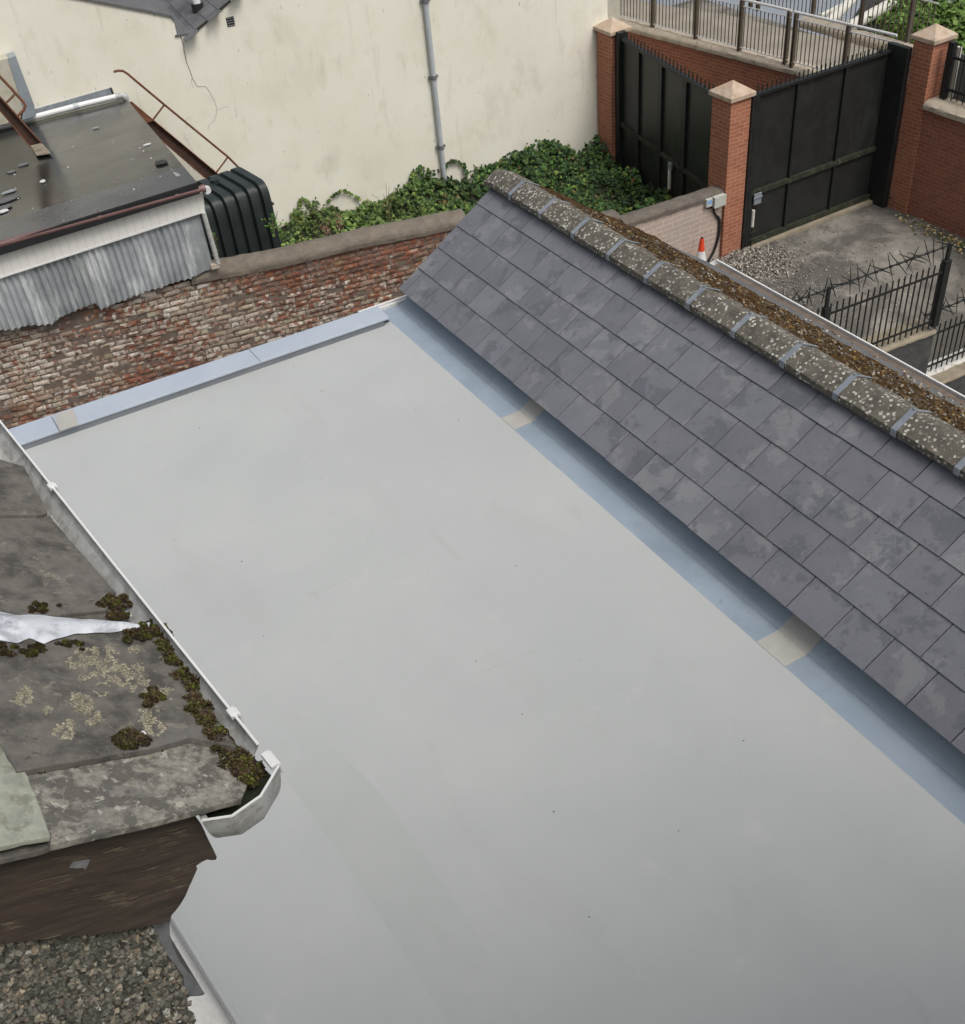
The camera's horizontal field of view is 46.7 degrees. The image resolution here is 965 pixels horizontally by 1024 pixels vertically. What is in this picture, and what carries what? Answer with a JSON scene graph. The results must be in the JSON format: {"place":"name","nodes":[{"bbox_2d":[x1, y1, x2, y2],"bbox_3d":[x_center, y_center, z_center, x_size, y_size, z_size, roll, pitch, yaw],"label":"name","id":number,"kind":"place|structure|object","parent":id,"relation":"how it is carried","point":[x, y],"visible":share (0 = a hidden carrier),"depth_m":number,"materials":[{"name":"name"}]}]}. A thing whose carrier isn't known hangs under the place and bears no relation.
{"place":"outdoors","nodes":[
{"label":"outdoors","id":0,"kind":"place"},
{"bbox_2d":[620,0,910,81],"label":"riverside path","id":1,"kind":"structure","parent":0,"point":[768,38],"depth_m":25.90,"materials":[{"name":"concrete"}]},
{"bbox_2d":[800,16,912,56],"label":"river kerb","id":2,"kind":"structure","parent":1,"relation":"on","point":[824,22],"depth_m":25.03,"materials":[{"name":"concrete"}]},
{"bbox_2d":[748,0,938,44],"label":"railing","id":3,"kind":"object","parent":2,"relation":"on","point":[910,19],"visible":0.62,"depth_m":24.39,"materials":[{"name":"silver metal"}]},
{"bbox_2d":[644,0,963,50],"bbox_3d":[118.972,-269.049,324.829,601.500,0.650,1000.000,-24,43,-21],"label":"river","id":4,"kind":"structure","parent":0,"point":[773,10],"depth_m":35.62,"materials":[{"name":"liquid"}]},
{"bbox_2d":[818,0,904,32],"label":"gangway","id":5,"kind":"object","parent":4,"relation":"on","point":[857,12],"visible":0.33,"depth_m":28.36,"materials":[{"name":"metal"}]},
{"bbox_2d":[868,0,964,53],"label":"river shrub","id":6,"kind":"object","parent":4,"relation":"on","point":[949,15],"visible":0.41,"depth_m":27.35,"materials":[{"name":"green plant"}]},
{"bbox_2d":[673,0,964,362],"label":"yard","id":7,"kind":"structure","parent":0,"point":[871,216],"depth_m":21.09,"materials":[{"name":"concrete"}]},
{"bbox_2d":[0,99,219,330],"bbox_3d":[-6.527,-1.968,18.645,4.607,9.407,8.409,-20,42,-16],"label":"corrugated shed","id":8,"kind":"structure","parent":7,"relation":"on","point":[102,240],"depth_m":13.63,"materials":[{"name":"metal"}]},
{"bbox_2d":[0,204,11,209],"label":"roof scrap","id":9,"kind":"object","parent":8,"relation":"on","point":[6,206],"visible":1,"depth_m":14.28,"materials":[{"name":"stone"}]},
{"bbox_2d":[1,189,15,194],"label":"roof scrap","id":10,"kind":"object","parent":8,"relation":"on","point":[9,191],"visible":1,"depth_m":15.10,"materials":[{"name":"white"}]},
{"bbox_2d":[0,195,19,203],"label":"roof scrap","id":11,"kind":"object","parent":8,"relation":"on","point":[4,200],"visible":1,"depth_m":14.66,"materials":[{"name":"stone"}]},
{"bbox_2d":[17,162,27,166],"bbox_3d":[-6.854,-5.179,16.662,0.160,0.054,0.210,-24,43,-21],"label":"roof scrap","id":12,"kind":"object","parent":8,"relation":"on","point":[22,164],"visible":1,"depth_m":16.62,"materials":[{"name":"stone"}]},
{"bbox_2d":[0,75,50,155],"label":"stair stringer","id":13,"kind":"object","parent":8,"relation":"on","point":[23,130],"visible":1,"depth_m":16.84,"materials":[{"name":"metal"}]},
{"bbox_2d":[0,92,129,128],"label":"waste pipe","id":14,"kind":"object","parent":8,"relation":"on","point":[79,105],"visible":0.89,"depth_m":19.83,"materials":[{"name":"white plastic"}]},
{"bbox_2d":[5,136,168,220],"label":"roof flakes","id":15,"kind":"object","parent":8,"relation":"on","point":[72,166],"visible":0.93,"depth_m":14.49,"materials":[{"name":"stone"}]},
{"bbox_2d":[155,160,167,165],"bbox_3d":[-4.195,-4.553,14.572,0.162,0.065,0.280,-24,43,-21],"label":"roof scrap","id":16,"kind":"object","parent":8,"relation":"on","point":[160,162],"visible":1,"depth_m":14.53,"materials":[{"name":"grey fabric"}]},
{"bbox_2d":[114,69,238,178],"bbox_3d":[-5.429,-6.954,20.495,1.943,2.655,0.100,-20,42,-16],"label":"stair stringer","id":17,"kind":"object","parent":8,"relation":"attached to","point":[187,155],"visible":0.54,"depth_m":20.55,"materials":[{"name":"metal"}]},
{"bbox_2d":[0,209,464,428],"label":"brick boundary wall","id":18,"kind":"structure","parent":7,"relation":"on","point":[231,305],"depth_m":14.46,"materials":[{"name":"brick"}]},
{"bbox_2d":[212,232,218,255],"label":"weed","id":19,"kind":"object","parent":18,"relation":"on","point":[213,234],"visible":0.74,"depth_m":14.16,"materials":[{"name":"green plant"}]},
{"bbox_2d":[261,211,280,236],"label":"weed","id":20,"kind":"object","parent":18,"relation":"on","point":[273,227],"visible":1,"depth_m":14.46,"materials":[{"name":"green plant"}]},
{"bbox_2d":[196,167,281,259],"bbox_3d":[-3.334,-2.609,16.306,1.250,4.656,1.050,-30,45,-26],"label":"oil tank","id":21,"kind":"object","parent":7,"relation":"on","point":[238,204],"visible":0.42,"depth_m":14.83,"materials":[{"name":"green plastic"}]},
{"bbox_2d":[0,0,619,228],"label":"cream building","id":22,"kind":"structure","parent":7,"relation":"on","point":[289,103],"depth_m":21.84,"materials":[{"name":"cream painted render"},{"name":"dark slate"}]},
{"bbox_2d":[0,54,22,124],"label":"wall duct","id":23,"kind":"object","parent":22,"relation":"attached to","point":[14,103],"depth_m":19.10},
{"bbox_2d":[6,52,35,119],"bbox_3d":[-7.987,-7.339,19.259,0.273,1.035,0.290,-20,42,-16],"label":"edge board","id":24,"kind":"object","parent":22,"relation":"attached to","point":[25,96],"visible":0.8,"depth_m":19.16,"materials":[{"name":"grey metal"}]},
{"bbox_2d":[420,0,446,187],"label":"rainwater pipe","id":25,"kind":"object","parent":22,"relation":"attached to","point":[433,76],"visible":0.93,"depth_m":22.53,"materials":[{"name":"grey plastic"}]},
{"bbox_2d":[289,138,599,228],"bbox_3d":[-0.501,-6.989,23.938,7.583,1.221,0.390,-20,42,-16],"label":"climbing ivy","id":26,"kind":"object","parent":22,"relation":"attached to","point":[502,163],"visible":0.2,"depth_m":23.57,"materials":[{"name":"green plant"}]},
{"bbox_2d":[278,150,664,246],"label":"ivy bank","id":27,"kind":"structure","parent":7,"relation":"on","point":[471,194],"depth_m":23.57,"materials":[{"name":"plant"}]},
{"bbox_2d":[278,134,672,245],"bbox_3d":[0.033,-4.855,21.456,9.587,1.268,7.796,-24,43,-21],"label":"ground ivy","id":28,"kind":"object","parent":7,"relation":"on","point":[612,177],"visible":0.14,"depth_m":23.49,"materials":[{"name":"green plant"}]},
{"bbox_2d":[319,218,330,235],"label":"weed","id":29,"kind":"object","parent":28,"relation":"on","point":[327,232],"visible":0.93,"depth_m":21.32,"materials":[{"name":"green plant"}]},
{"bbox_2d":[332,208,341,231],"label":"weed","id":30,"kind":"object","parent":28,"relation":"on","point":[339,225],"visible":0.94,"depth_m":22.27,"materials":[{"name":"green plant"}]},
{"bbox_2d":[373,186,397,222],"bbox_3d":[-1.784,-5.982,21.751,0.416,0.800,0.568,17,45,25],"label":"weed","id":31,"kind":"object","parent":28,"relation":"on","point":[388,209],"visible":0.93,"depth_m":21.76,"materials":[{"name":"green plant"}]},
{"bbox_2d":[600,209,619,220],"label":"stub wall","id":32,"kind":"structure","parent":7,"relation":"on","point":[613,213],"depth_m":19.93,"materials":[{"name":"beige concrete"}]},
{"bbox_2d":[593,17,631,161],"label":"gate pier","id":33,"kind":"structure","parent":7,"relation":"on","point":[607,29],"depth_m":23.81,"materials":[{"name":"red brick"}]},
{"bbox_2d":[615,30,713,198],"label":"side gate","id":34,"kind":"structure","parent":7,"relation":"on","point":[663,111],"depth_m":22.49,"materials":[{"name":"black metal"}]},
{"bbox_2d":[620,185,723,260],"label":"pale block wall","id":35,"kind":"structure","parent":7,"relation":"on","point":[686,223],"depth_m":20.76,"materials":[{"name":"beige brick"}]},
{"bbox_2d":[704,197,712,207],"bbox_3d":[4.199,-5.756,20.785,0.140,0.160,0.083,-24,43,-21],"label":"meter box","id":36,"kind":"object","parent":35,"relation":"attached to","point":[708,202],"visible":1,"depth_m":20.75,"materials":[{"name":"grey plastic"}]},
{"bbox_2d":[707,207,720,261],"bbox_3d":[4.377,-5.290,21.291,0.389,1.298,0.052,-24,43,-21],"label":"supply cable","id":37,"kind":"object","parent":35,"relation":"attached to","point":[718,237],"visible":0.91,"depth_m":21.37,"materials":[{"name":"black plastic"}]},
{"bbox_2d":[711,193,726,208],"bbox_3d":[4.401,-5.814,20.860,0.276,0.216,0.129,-24,43,-21],"label":"junction box","id":38,"kind":"object","parent":35,"relation":"attached to","point":[719,200],"visible":1,"depth_m":20.80,"materials":[{"name":"grey plastic"}]},
{"bbox_2d":[696,237,706,260],"bbox_3d":[4.115,-4.821,21.062,0.420,0.765,0.420,25,49,31],"label":"traffic cone","id":39,"kind":"object","parent":7,"relation":"on","point":[701,254],"visible":0.43,"depth_m":20.94,"materials":[{"name":"orange plastic"}]},
{"bbox_2d":[620,16,826,91],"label":"flood wall","id":40,"kind":"structure","parent":7,"relation":"on","point":[716,64],"depth_m":25.26,"materials":[{"name":"red brick"}]},
{"bbox_2d":[620,0,791,65],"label":"railing","id":41,"kind":"object","parent":40,"relation":"on","point":[696,28],"visible":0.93,"depth_m":24.50,"materials":[{"name":"silver metal"}]},
{"bbox_2d":[789,10,897,69],"bbox_3d":[7.233,-9.285,22.614,0.090,1.207,2.483,-30,45,-26],"label":"railing","id":42,"kind":"object","parent":40,"relation":"on","point":[795,32],"visible":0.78,"depth_m":22.66,"materials":[{"name":"silver metal"}]},
{"bbox_2d":[708,80,755,257],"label":"gate pier","id":43,"kind":"structure","parent":7,"relation":"on","point":[730,116],"depth_m":20.52,"materials":[{"name":"red brick"}]},
{"bbox_2d":[740,41,912,248],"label":"double gate","id":44,"kind":"structure","parent":43,"relation":"attached to","point":[822,143],"depth_m":21.47,"materials":[{"name":"black metal"}]},
{"bbox_2d":[744,199,872,250],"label":"gate sill","id":45,"kind":"structure","parent":7,"relation":"on","point":[811,224],"depth_m":22.42,"materials":[{"name":"concrete"}]},
{"bbox_2d":[710,224,964,371],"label":"loose gravel","id":46,"kind":"structure","parent":7,"relation":"on","point":[759,255],"depth_m":21.30,"materials":[{"name":"grey gravel"}]},
{"bbox_2d":[887,23,957,213],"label":"gate pier","id":47,"kind":"structure","parent":7,"relation":"on","point":[928,57],"depth_m":21.18,"materials":[{"name":"red brick"}]},
{"bbox_2d":[889,87,964,237],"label":"red boundary wall","id":48,"kind":"structure","parent":7,"relation":"on","point":[937,196],"depth_m":21.40,"materials":[{"name":"brick"}]},
{"bbox_2d":[939,40,964,104],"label":"yard railing","id":49,"kind":"object","parent":48,"relation":"on","point":[951,58],"visible":1,"depth_m":20.62,"materials":[{"name":"black metal"}]},
{"bbox_2d":[948,46,961,97],"bbox_3d":[8.769,-8.167,20.765,0.070,0.920,0.080,-24,43,-21],"label":"marker post","id":50,"kind":"object","parent":48,"relation":"on","point":[954,70],"visible":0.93,"depth_m":20.73,"materials":[{"name":"grey metal"}]},
{"bbox_2d":[952,53,964,102],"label":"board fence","id":51,"kind":"object","parent":48,"relation":"on","point":[962,90],"visible":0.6,"depth_m":20.81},
{"bbox_2d":[895,210,964,253],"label":"fallen leaves","id":52,"kind":"object","parent":7,"relation":"on","point":[959,243],"visible":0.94,"depth_m":21.73,"materials":[{"name":"brown plant"}]},
{"bbox_2d":[926,348,964,395],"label":"retaining wall","id":53,"kind":"structure","parent":7,"relation":"on","point":[952,376],"depth_m":19.50,"materials":[{"name":"paint"}]},
{"bbox_2d":[922,288,964,371],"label":"spiked fence","id":54,"kind":"object","parent":53,"relation":"on","point":[948,329],"visible":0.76,"depth_m":19.16,"materials":[{"name":"black metal"}]},
{"label":"ground","id":55,"kind":"structure","parent":0,"visible":0},
{"bbox_2d":[0,420,282,1023],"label":"stone slated house","id":56,"kind":"structure","parent":55,"relation":"on","point":[106,848],"depth_m":1.50,"materials":[{"name":"stone"}]},
{"bbox_2d":[0,641,19,657],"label":"moss tuft","id":57,"kind":"object","parent":56,"relation":"on","point":[5,651],"visible":1,"depth_m":1.58,"materials":[{"name":"green plant"}]},
{"bbox_2d":[18,641,47,657],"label":"moss tuft","id":58,"kind":"object","parent":56,"relation":"on","point":[34,650],"visible":1,"depth_m":1.60,"materials":[{"name":"green plant"}]},
{"bbox_2d":[28,600,61,613],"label":"moss tuft","id":59,"kind":"object","parent":56,"relation":"on","point":[41,608],"visible":1,"depth_m":1.72,"materials":[{"name":"green plant"}]},
{"bbox_2d":[54,639,85,650],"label":"moss tuft","id":60,"kind":"object","parent":56,"relation":"on","point":[68,643],"visible":1,"depth_m":1.64,"materials":[{"name":"green plant"}]},
{"bbox_2d":[95,592,128,612],"bbox_3d":[-0.590,0.144,1.795,0.044,0.033,0.056,2,40,9],"label":"moss tuft","id":61,"kind":"object","parent":56,"relation":"on","point":[112,600],"visible":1,"depth_m":1.79,"materials":[{"name":"green plant"}]},
{"bbox_2d":[104,599,132,620],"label":"moss tuft","id":62,"kind":"object","parent":56,"relation":"on","point":[113,614],"visible":1,"depth_m":1.76,"materials":[{"name":"green plant"}]},
{"bbox_2d":[111,727,152,750],"bbox_3d":[-0.469,0.303,1.493,0.049,0.030,0.047,-24,43,-21],"label":"moss tuft","id":63,"kind":"object","parent":56,"relation":"on","point":[128,738],"visible":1,"depth_m":1.49,"materials":[{"name":"green plant"}]},
{"bbox_2d":[122,621,154,642],"bbox_3d":[-0.526,0.185,1.710,0.041,0.031,0.063,12,43,20],"label":"ridge moss","id":64,"kind":"object","parent":56,"relation":"on","point":[134,632],"visible":1,"depth_m":1.71,"materials":[{"name":"green plant"}]},
{"bbox_2d":[138,685,166,708],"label":"moss tuft","id":65,"kind":"object","parent":56,"relation":"on","point":[152,695],"visible":1,"depth_m":1.59,"materials":[{"name":"green plant"}]},
{"bbox_2d":[145,618,229,751],"bbox_3d":[-0.442,0.250,1.654,0.048,0.044,0.334,-24,43,-21],"label":"edge moss","id":66,"kind":"object","parent":56,"relation":"attached to","point":[206,718],"visible":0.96,"depth_m":1.62,"materials":[{"name":"green plant"}]},
{"bbox_2d":[216,728,267,787],"bbox_3d":[-0.349,0.337,1.545,0.137,0.039,0.059,27,50,33],"label":"gutter moss","id":67,"kind":"object","parent":56,"relation":"on","point":[245,768],"visible":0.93,"depth_m":1.53,"materials":[{"name":"green plant"}]},
{"bbox_2d":[8,295,964,1023],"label":"flat roofed extension","id":68,"kind":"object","parent":55,"relation":"on","point":[436,697],"visible":0.94,"depth_m":6.30,"materials":[{"name":"grey paint"}]},
{"bbox_2d":[399,169,964,753],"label":"slate roofed building","id":69,"kind":"structure","parent":55,"relation":"on","point":[803,463],"depth_m":7.51,"materials":[{"name":"grey stone"}]},
{"bbox_2d":[863,318,936,373],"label":"retaining wall","id":70,"kind":"structure","parent":55,"relation":"on","point":[913,350],"depth_m":18.55,"materials":[{"name":"concrete"}]},
{"bbox_2d":[783,235,964,346],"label":"spiked fence","id":71,"kind":"object","parent":70,"relation":"on","point":[939,292],"visible":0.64,"depth_m":17.62,"materials":[{"name":"black metal"}]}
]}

